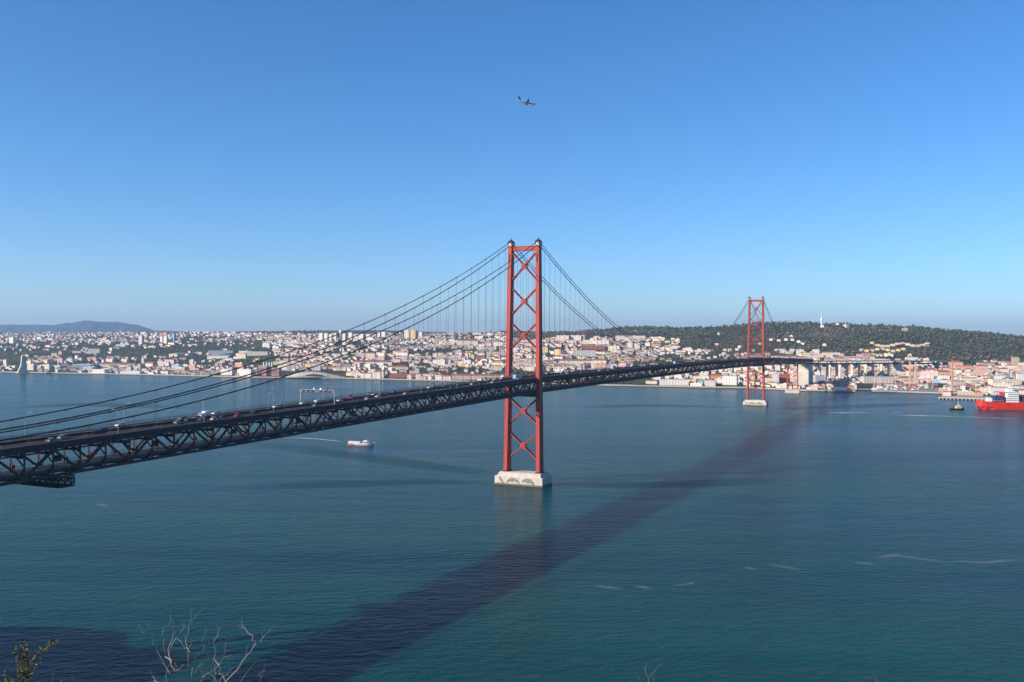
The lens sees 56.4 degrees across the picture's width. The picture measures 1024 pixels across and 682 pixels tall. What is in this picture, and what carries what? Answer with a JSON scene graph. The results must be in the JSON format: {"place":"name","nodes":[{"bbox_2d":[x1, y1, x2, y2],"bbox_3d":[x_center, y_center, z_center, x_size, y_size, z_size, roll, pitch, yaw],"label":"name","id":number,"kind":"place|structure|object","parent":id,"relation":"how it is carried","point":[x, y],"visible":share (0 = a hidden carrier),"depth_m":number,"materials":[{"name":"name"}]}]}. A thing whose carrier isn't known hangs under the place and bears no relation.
{"place":"outdoors","nodes":[
{"label":"outdoors","id":0,"kind":"place"},
{"bbox_2d":[0,320,181,332],"bbox_3d":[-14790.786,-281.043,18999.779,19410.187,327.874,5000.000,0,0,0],"label":"hills","id":1,"kind":"structure","parent":0,"point":[84,326],"depth_m":17421.18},
{"bbox_2d":[149,330,460,334],"bbox_3d":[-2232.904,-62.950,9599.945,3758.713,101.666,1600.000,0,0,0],"label":"hills","id":2,"kind":"structure","parent":0,"point":[336,330],"depth_m":9417.65,"materials":[{"name":"green plant"}]},
{"bbox_2d":[0,371,984,399],"bbox_3d":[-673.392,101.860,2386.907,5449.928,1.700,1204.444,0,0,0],"label":"promenade","id":3,"kind":"structure","parent":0,"point":[543,383],"depth_m":2318.05,"materials":[{"name":"concrete"}]},
{"bbox_2d":[0,373,1023,681],"bbox_3d":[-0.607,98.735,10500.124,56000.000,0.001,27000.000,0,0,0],"label":"water","id":4,"kind":"structure","parent":0,"point":[692,535],"depth_m":523.12,"materials":[{"name":"teal liquid"}]},
{"bbox_2d":[348,440,373,445],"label":"ferry","id":5,"kind":"object","parent":4,"relation":"on","point":[365,443],"visible":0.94,"depth_m":998.54,"materials":[{"name":"white paint"}]},
{"bbox_2d":[0,236,812,487],"bbox_3d":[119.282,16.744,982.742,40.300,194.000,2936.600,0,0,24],"label":"suspension bridge","id":6,"kind":"structure","parent":4,"relation":"in","point":[22,446],"depth_m":545.07,"materials":[{"name":"red paint"}]},
{"bbox_2d":[2,474,74,487],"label":"inspection platform","id":7,"kind":"structure","parent":6,"relation":"hanging from","point":[51,484],"depth_m":335.51,"materials":[{"name":"grey metal"}]},
{"bbox_2d":[198,411,209,416],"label":"van","id":8,"kind":"object","parent":6,"relation":"on","point":[204,413],"visible":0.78,"depth_m":425.01,"materials":[{"name":"grey paint"}]},
{"bbox_2d":[300,388,334,404],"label":"sign gantry","id":9,"kind":"object","parent":6,"relation":"on","point":[311,390],"visible":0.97,"depth_m":493.92,"materials":[{"name":"silver metal"}]},
{"bbox_2d":[949,404,963,409],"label":"tugboat","id":10,"kind":"object","parent":4,"relation":"on","point":[958,407],"visible":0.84,"depth_m":1583.13,"materials":[{"name":"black metal"}]},
{"bbox_2d":[938,396,990,400],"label":"jetty","id":11,"kind":"object","parent":4,"relation":"in","point":[960,397],"visible":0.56,"depth_m":1867.95,"materials":[{"name":"concrete"}]},
{"bbox_2d":[976,386,1023,410],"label":"cargo ship","id":12,"kind":"object","parent":4,"relation":"on","point":[1010,398],"visible":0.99,"depth_m":1577.88,"materials":[{"name":"red paint"}]},
{"bbox_2d":[0,323,1023,398],"bbox_3d":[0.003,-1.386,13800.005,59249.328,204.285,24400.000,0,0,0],"label":"terrain","id":13,"kind":"structure","parent":0,"point":[860,385],"depth_m":3587.72,"materials":[{"name":"green plant"}]},
{"bbox_2d":[9,337,16,342],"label":"building","id":14,"kind":"structure","parent":13,"relation":"on","point":[12,339],"depth_m":5895.03,"materials":[{"name":"white paint"}]},
{"bbox_2d":[15,355,29,372],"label":"monument","id":15,"kind":"object","parent":13,"relation":"on","point":[22,368],"visible":1,"depth_m":2872.81,"materials":[{"name":"stone"}]},
{"bbox_2d":[27,363,36,369],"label":"building","id":16,"kind":"structure","parent":13,"relation":"on","point":[31,366],"depth_m":3090.43,"materials":[{"name":"beige paint"}]},
{"bbox_2d":[42,364,52,369],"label":"building","id":17,"kind":"structure","parent":13,"relation":"on","point":[47,366],"depth_m":3089.34,"materials":[{"name":"beige paint"}]},
{"bbox_2d":[52,365,64,369],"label":"building","id":18,"kind":"structure","parent":13,"relation":"on","point":[54,367],"depth_m":3092.53,"materials":[{"name":"paint"}]},
{"bbox_2d":[72,364,99,368],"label":"building","id":19,"kind":"structure","parent":13,"relation":"on","point":[79,366],"depth_m":3152.54,"materials":[{"name":"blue paint"}]},
{"bbox_2d":[88,348,100,353],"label":"house","id":20,"kind":"structure","parent":13,"relation":"on","point":[94,350],"depth_m":4302.56,"materials":[{"name":"grey paint"}]},
{"bbox_2d":[92,369,109,372],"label":"building","id":21,"kind":"structure","parent":13,"relation":"on","point":[100,370],"depth_m":2870.22,"materials":[{"name":"white paint"}]},
{"bbox_2d":[97,362,136,366],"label":"building","id":22,"kind":"structure","parent":13,"relation":"on","point":[103,364],"depth_m":3303.83,"materials":[{"name":"paint"}]},
{"bbox_2d":[120,370,143,373],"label":"building","id":23,"kind":"structure","parent":13,"relation":"on","point":[132,372],"depth_m":2849.00,"materials":[{"name":"white paint"}]},
{"bbox_2d":[138,335,144,344],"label":"building","id":24,"kind":"structure","parent":13,"relation":"on","point":[140,339],"depth_m":5533.50,"materials":[{"name":"pink paint"}]},
{"bbox_2d":[144,362,157,366],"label":"building","id":25,"kind":"structure","parent":13,"relation":"on","point":[148,364],"depth_m":3223.13,"materials":[{"name":"beige paint"}]},
{"bbox_2d":[165,359,176,363],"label":"house","id":26,"kind":"structure","parent":13,"relation":"on","point":[171,361],"depth_m":3388.19,"materials":[{"name":"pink paint"}]},
{"bbox_2d":[169,353,185,356],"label":"building","id":27,"kind":"structure","parent":13,"relation":"on","point":[176,354],"depth_m":3900.34,"materials":[{"name":"paint"}]},
{"bbox_2d":[207,354,233,358],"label":"building","id":28,"kind":"structure","parent":13,"relation":"on","point":[212,356],"depth_m":3665.96,"materials":[{"name":"white paint"}]},
{"bbox_2d":[208,350,238,353],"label":"building","id":29,"kind":"structure","parent":13,"relation":"on","point":[220,351],"depth_m":3864.31,"materials":[{"name":"blue paint"}]},
{"bbox_2d":[221,368,235,374],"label":"building","id":30,"kind":"structure","parent":13,"relation":"on","point":[232,372],"depth_m":2772.40,"materials":[{"name":"white paint"}]},
{"bbox_2d":[236,353,246,358],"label":"house","id":31,"kind":"structure","parent":13,"relation":"on","point":[241,355],"depth_m":3511.71,"materials":[{"name":"beige paint"}]},
{"bbox_2d":[237,368,255,375],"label":"building","id":32,"kind":"structure","parent":13,"relation":"on","point":[242,372],"depth_m":2725.19,"materials":[{"name":"white paint"}]},
{"bbox_2d":[246,351,269,355],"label":"building","id":33,"kind":"structure","parent":13,"relation":"on","point":[254,353],"depth_m":3694.71,"materials":[{"name":"paint"}]},
{"bbox_2d":[262,343,271,347],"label":"house","id":34,"kind":"structure","parent":13,"relation":"on","point":[267,345],"depth_m":4381.12,"materials":[{"name":"paint"}]},
{"bbox_2d":[258,362,284,375],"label":"power station","id":35,"kind":"object","parent":13,"relation":"on","point":[279,372],"visible":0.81,"depth_m":2734.21,"materials":[{"name":"pink paint"}]},
{"bbox_2d":[283,372,345,377],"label":"museum","id":36,"kind":"structure","parent":13,"relation":"on","point":[310,375],"depth_m":2648.71,"materials":[{"name":"stone"}]},
{"bbox_2d":[360,372,371,377],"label":"house","id":37,"kind":"structure","parent":13,"relation":"on","point":[368,375],"depth_m":2656.09,"materials":[{"name":"white paint"}]},
{"bbox_2d":[364,363,372,369],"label":"house","id":38,"kind":"structure","parent":13,"relation":"on","point":[369,366],"depth_m":2931.66,"materials":[{"name":"beige paint"}]},
{"bbox_2d":[366,353,375,358],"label":"house","id":39,"kind":"structure","parent":13,"relation":"on","point":[369,355],"depth_m":3317.13,"materials":[{"name":"beige paint"}]},
{"bbox_2d":[353,360,393,365],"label":"building","id":40,"kind":"structure","parent":13,"relation":"on","point":[389,362],"depth_m":3092.13,"materials":[{"name":"beige paint"}]},
{"bbox_2d":[372,371,380,377],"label":"house","id":41,"kind":"structure","parent":13,"relation":"on","point":[376,374],"depth_m":2626.31,"materials":[{"name":"white paint"}]},
{"bbox_2d":[387,365,409,369],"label":"building","id":42,"kind":"structure","parent":13,"relation":"on","point":[404,367],"depth_m":2940.33,"materials":[{"name":"pink paint"}]},
{"bbox_2d":[396,352,408,355],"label":"house","id":43,"kind":"structure","parent":13,"relation":"on","point":[402,353],"depth_m":3370.60,"materials":[{"name":"white paint"}]},
{"bbox_2d":[387,373,421,377],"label":"building","id":44,"kind":"structure","parent":13,"relation":"on","point":[391,375],"depth_m":2658.97,"materials":[{"name":"pink paint"}]},
{"bbox_2d":[404,330,409,338],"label":"building","id":45,"kind":"structure","parent":13,"relation":"on","point":[406,333],"depth_m":5159.43,"materials":[{"name":"beige paint"}]},
{"bbox_2d":[410,329,416,338],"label":"building","id":46,"kind":"structure","parent":13,"relation":"on","point":[413,333],"depth_m":4916.50,"materials":[{"name":"yellow paint"}]},
{"bbox_2d":[435,374,442,379],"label":"house","id":47,"kind":"structure","parent":13,"relation":"on","point":[438,376],"depth_m":2556.05,"materials":[{"name":"white paint"}]},
{"bbox_2d":[433,359,447,364],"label":"building","id":48,"kind":"structure","parent":13,"relation":"on","point":[438,361],"depth_m":3061.45,"materials":[{"name":"beige paint"}]},
{"bbox_2d":[457,338,479,344],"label":"building","id":49,"kind":"structure","parent":13,"relation":"on","point":[467,341],"depth_m":4029.80,"materials":[{"name":"beige paint"}]},
{"bbox_2d":[451,374,504,379],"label":"building","id":50,"kind":"structure","parent":13,"relation":"on","point":[465,376],"depth_m":2585.35,"materials":[{"name":"paint"}]},
{"bbox_2d":[486,351,505,355],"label":"building","id":51,"kind":"structure","parent":13,"relation":"on","point":[492,354],"depth_m":3399.73,"materials":[{"name":"paint"}]},
{"bbox_2d":[490,365,501,370],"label":"house","id":52,"kind":"structure","parent":13,"relation":"on","point":[497,367],"depth_m":2832.05,"materials":[{"name":"paint"}]},
{"bbox_2d":[0,321,1023,395],"bbox_3d":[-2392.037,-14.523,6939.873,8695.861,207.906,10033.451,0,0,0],"label":"distant houses","id":53,"kind":"structure","parent":13,"relation":"on","point":[424,339],"depth_m":3365.11,"materials":[{"name":"paint"}]},
{"bbox_2d":[0,321,1023,394],"bbox_3d":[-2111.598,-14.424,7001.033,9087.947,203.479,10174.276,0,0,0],"label":"woodland","id":54,"kind":"object","parent":13,"relation":"on","point":[800,334],"visible":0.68,"depth_m":3862.64,"materials":[{"name":"green plant"}]},
{"bbox_2d":[0,372,1023,401],"bbox_3d":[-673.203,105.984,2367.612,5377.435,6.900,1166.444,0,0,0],"label":"quay wall","id":55,"kind":"structure","parent":13,"relation":"on","point":[517,383],"depth_m":2494.65,"materials":[{"name":"grey concrete"}]},
{"bbox_2d":[516,361,527,365],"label":"house","id":56,"kind":"structure","parent":13,"relation":"on","point":[522,363],"depth_m":2986.05,"materials":[{"name":"pink paint"}]},
{"bbox_2d":[556,335,569,340],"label":"building","id":57,"kind":"structure","parent":13,"relation":"on","point":[560,337],"depth_m":4051.33,"materials":[{"name":"beige paint"}]},
{"bbox_2d":[558,359,592,363],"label":"building","id":58,"kind":"structure","parent":13,"relation":"on","point":[576,361],"depth_m":3046.54,"materials":[{"name":"white paint"}]},
{"bbox_2d":[570,335,580,340],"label":"building","id":59,"kind":"structure","parent":13,"relation":"on","point":[575,337],"depth_m":4050.02,"materials":[{"name":"white paint"}]},
{"bbox_2d":[573,349,595,356],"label":"building","id":60,"kind":"structure","parent":13,"relation":"on","point":[589,353],"depth_m":3273.37,"materials":[{"name":"grey paint"}]},
{"bbox_2d":[583,345,604,349],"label":"building","id":61,"kind":"structure","parent":13,"relation":"on","point":[598,347],"depth_m":3553.33,"materials":[{"name":"pink paint"}]},
{"bbox_2d":[592,359,607,362],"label":"building","id":62,"kind":"structure","parent":13,"relation":"on","point":[598,360],"depth_m":3022.28,"materials":[{"name":"white paint"}]},
{"bbox_2d":[593,363,607,368],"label":"house","id":63,"kind":"structure","parent":13,"relation":"on","point":[601,365],"depth_m":2783.35,"materials":[{"name":"paint"}]},
{"bbox_2d":[596,340,608,344],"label":"building","id":64,"kind":"structure","parent":13,"relation":"on","point":[598,342],"depth_m":3829.77,"materials":[{"name":"white paint"}]},
{"bbox_2d":[608,345,619,350],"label":"building","id":65,"kind":"structure","parent":13,"relation":"on","point":[612,347],"depth_m":3496.84,"materials":[{"name":"beige paint"}]},
{"bbox_2d":[616,335,644,339],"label":"building","id":66,"kind":"structure","parent":13,"relation":"on","point":[622,337],"depth_m":3972.08,"materials":[{"name":"white paint"}]},
{"bbox_2d":[646,380,657,383],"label":"house","id":67,"kind":"structure","parent":13,"relation":"on","point":[651,381],"depth_m":2357.53,"materials":[{"name":"paint"}]},
{"bbox_2d":[659,378,688,385],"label":"building","id":68,"kind":"structure","parent":13,"relation":"on","point":[677,381],"depth_m":2307.80,"materials":[{"name":"white paint"}]},
{"bbox_2d":[699,373,709,379],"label":"house","id":69,"kind":"structure","parent":13,"relation":"on","point":[702,375],"depth_m":2487.21,"materials":[{"name":"paint"}]},
{"bbox_2d":[704,379,715,385],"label":"building","id":70,"kind":"structure","parent":13,"relation":"on","point":[710,382],"depth_m":2287.78,"materials":[{"name":"paint"}]},
{"bbox_2d":[709,374,722,378],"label":"building","id":71,"kind":"structure","parent":13,"relation":"on","point":[714,376],"depth_m":2521.13,"materials":[{"name":"orange paint"}]},
{"bbox_2d":[722,375,737,384],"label":"building","id":72,"kind":"structure","parent":13,"relation":"on","point":[729,379],"depth_m":2322.25,"materials":[{"name":"white paint"}]},
{"bbox_2d":[743,380,755,385],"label":"house","id":73,"kind":"structure","parent":13,"relation":"on","point":[753,382],"depth_m":2295.18,"materials":[{"name":"white paint"}]},
{"bbox_2d":[772,373,778,382],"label":"building","id":74,"kind":"structure","parent":13,"relation":"on","point":[775,377],"depth_m":2306.45,"materials":[{"name":"grey paint"}]},
{"bbox_2d":[779,373,789,383],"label":"building","id":75,"kind":"structure","parent":13,"relation":"on","point":[782,378],"depth_m":2324.22,"materials":[{"name":"red paint"}]},
{"bbox_2d":[771,355,797,357],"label":"building","id":76,"kind":"structure","parent":13,"relation":"on","point":[781,356],"depth_m":3047.43,"materials":[{"name":"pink paint"}]},
{"bbox_2d":[798,364,812,384],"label":"anchorage block","id":77,"kind":"structure","parent":13,"relation":"on","point":[805,373],"depth_m":2237.41,"materials":[{"name":"beige concrete"}]},
{"bbox_2d":[815,374,823,381],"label":"building","id":78,"kind":"structure","parent":13,"relation":"on","point":[820,377],"depth_m":2350.18,"materials":[{"name":"blue paint"}]},
{"bbox_2d":[822,352,832,357],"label":"house","id":79,"kind":"structure","parent":13,"relation":"on","point":[828,354],"depth_m":3050.23,"materials":[{"name":"beige paint"}]},
{"bbox_2d":[835,386,846,389],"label":"house","id":80,"kind":"structure","parent":13,"relation":"on","point":[840,387],"depth_m":2153.07,"materials":[{"name":"blue paint"}]},
{"bbox_2d":[861,375,893,382],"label":"building","id":81,"kind":"structure","parent":13,"relation":"on","point":[878,379],"depth_m":2378.21,"materials":[{"name":"paint"}]},
{"bbox_2d":[813,360,947,379],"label":"approach viaduct","id":82,"kind":"object","parent":13,"relation":"on","point":[896,366],"visible":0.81,"depth_m":2500.72,"materials":[{"name":"concrete"}]},
{"bbox_2d":[897,376,913,381],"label":"building","id":83,"kind":"structure","parent":13,"relation":"on","point":[901,379],"depth_m":2407.37,"materials":[{"name":"paint"}]},
{"bbox_2d":[906,369,925,376],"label":"building","id":84,"kind":"structure","parent":13,"relation":"on","point":[912,372],"depth_m":2511.40,"materials":[{"name":"pink paint"}]},
{"bbox_2d":[921,370,938,375],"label":"house","id":85,"kind":"structure","parent":13,"relation":"on","point":[932,373],"depth_m":2485.39,"materials":[{"name":"pink paint"}]},
{"bbox_2d":[938,374,949,380],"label":"house","id":86,"kind":"structure","parent":13,"relation":"on","point":[944,376],"depth_m":2396.39,"materials":[{"name":"white paint"}]},
{"bbox_2d":[942,391,951,395],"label":"house","id":87,"kind":"structure","parent":13,"relation":"on","point":[946,393],"depth_m":1937.79,"materials":[{"name":"white paint"}]},
{"bbox_2d":[948,360,962,365],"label":"building","id":88,"kind":"structure","parent":13,"relation":"on","point":[956,362],"depth_m":2757.37,"materials":[{"name":"pink paint"}]},
{"bbox_2d":[949,380,964,385],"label":"house","id":89,"kind":"structure","parent":13,"relation":"on","point":[958,382],"depth_m":2182.11,"materials":[{"name":"white paint"}]},
{"bbox_2d":[957,390,973,394],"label":"building","id":90,"kind":"structure","parent":13,"relation":"on","point":[966,392],"depth_m":1957.66,"materials":[{"name":"paint"}]},
{"bbox_2d":[961,377,976,381],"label":"house","id":91,"kind":"structure","parent":13,"relation":"on","point":[968,379],"depth_m":2322.99,"materials":[{"name":"paint"}]},
{"bbox_2d":[973,391,982,395],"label":"building","id":92,"kind":"structure","parent":13,"relation":"on","point":[977,393],"depth_m":1926.28,"materials":[{"name":"paint"}]},
{"bbox_2d":[973,368,987,375],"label":"house","id":93,"kind":"structure","parent":13,"relation":"on","point":[980,372],"depth_m":2533.47,"materials":[{"name":"pink paint"}]},
{"bbox_2d":[974,364,987,368],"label":"building","id":94,"kind":"structure","parent":13,"relation":"on","point":[979,366],"depth_m":2619.56,"materials":[{"name":"pink paint"}]},
{"bbox_2d":[980,387,990,393],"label":"building","id":95,"kind":"structure","parent":13,"relation":"on","point":[985,389],"depth_m":1999.76,"materials":[{"name":"beige paint"}]},
{"bbox_2d":[976,362,994,365],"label":"house","id":96,"kind":"structure","parent":13,"relation":"on","point":[987,363],"depth_m":2770.36,"materials":[{"name":"grey paint"}]},
{"bbox_2d":[991,386,1005,391],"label":"house","id":97,"kind":"structure","parent":13,"relation":"on","point":[998,389],"depth_m":1958.39,"materials":[{"name":"grey paint"}]},
{"bbox_2d":[993,382,1009,386],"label":"building","id":98,"kind":"structure","parent":13,"relation":"on","point":[1003,384],"depth_m":2042.39,"materials":[{"name":"beige paint"}]},
{"bbox_2d":[988,378,1021,384],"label":"building","id":99,"kind":"structure","parent":13,"relation":"on","point":[1008,380],"depth_m":2263.43,"materials":[{"name":"beige paint"}]},
{"bbox_2d":[1006,365,1017,371],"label":"house","id":100,"kind":"structure","parent":13,"relation":"on","point":[1011,366],"depth_m":2607.21,"materials":[{"name":"beige paint"}]},
{"bbox_2d":[1011,357,1019,364],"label":"building","id":101,"kind":"structure","parent":13,"relation":"on","point":[1014,360],"depth_m":2761.10,"materials":[{"name":"beige paint"}]},
{"bbox_2d":[1016,373,1023,380],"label":"building","id":102,"kind":"structure","parent":13,"relation":"on","point":[1020,376],"depth_m":2376.30,"materials":[{"name":"white paint"}]},
{"bbox_2d":[0,0,1023,335],"label":"sky","id":103,"kind":"structure","parent":0,"point":[166,165],"materials":[{"name":"blue"}]},
{"bbox_2d":[518,96,535,105],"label":"airliner","id":104,"kind":"object","parent":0,"point":[527,102],"visible":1,"depth_m":1745.28,"materials":[{"name":"white paint"}]},
{"bbox_2d":[872,386,990,396],"bbox_3d":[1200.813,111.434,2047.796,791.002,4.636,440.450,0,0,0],"label":"pavement","id":105,"kind":"structure","parent":0,"point":[933,389],"depth_m":2152.35,"materials":[{"name":"grey concrete"}]},
{"bbox_2d":[908,362,911,387],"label":"harbour crane","id":106,"kind":"object","parent":105,"relation":"on","point":[909,381],"visible":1,"depth_m":2189.01,"materials":[{"name":"beige paint"}]},
{"bbox_2d":[913,362,917,387],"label":"harbour crane","id":107,"kind":"object","parent":105,"relation":"on","point":[915,374],"visible":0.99,"depth_m":2209.00,"materials":[{"name":"beige paint"}]},
{"bbox_2d":[949,362,954,393],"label":"harbour crane","id":108,"kind":"object","parent":105,"relation":"on","point":[952,390],"visible":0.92,"depth_m":1969.26,"materials":[{"name":"brown paint"}]},
{"bbox_3d":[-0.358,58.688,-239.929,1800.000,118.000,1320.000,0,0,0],"label":"hillside","id":109,"kind":"structure","parent":0,"visible":0},
{"bbox_2d":[2,671,13,681],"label":"evergreen sprig","id":110,"kind":"object","parent":109,"relation":"on","point":[7,678],"visible":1,"depth_m":10.10,"materials":[{"name":"green plant"}]},
{"bbox_2d":[13,639,57,681],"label":"evergreen shrub","id":111,"kind":"object","parent":109,"relation":"on","point":[25,672],"visible":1,"depth_m":10.40,"materials":[{"name":"green plant"}]},
{"bbox_2d":[142,609,275,681],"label":"bare shrub","id":112,"kind":"object","parent":109,"relation":"on","point":[207,654],"visible":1,"depth_m":10.24,"materials":[{"name":"brown plant"}]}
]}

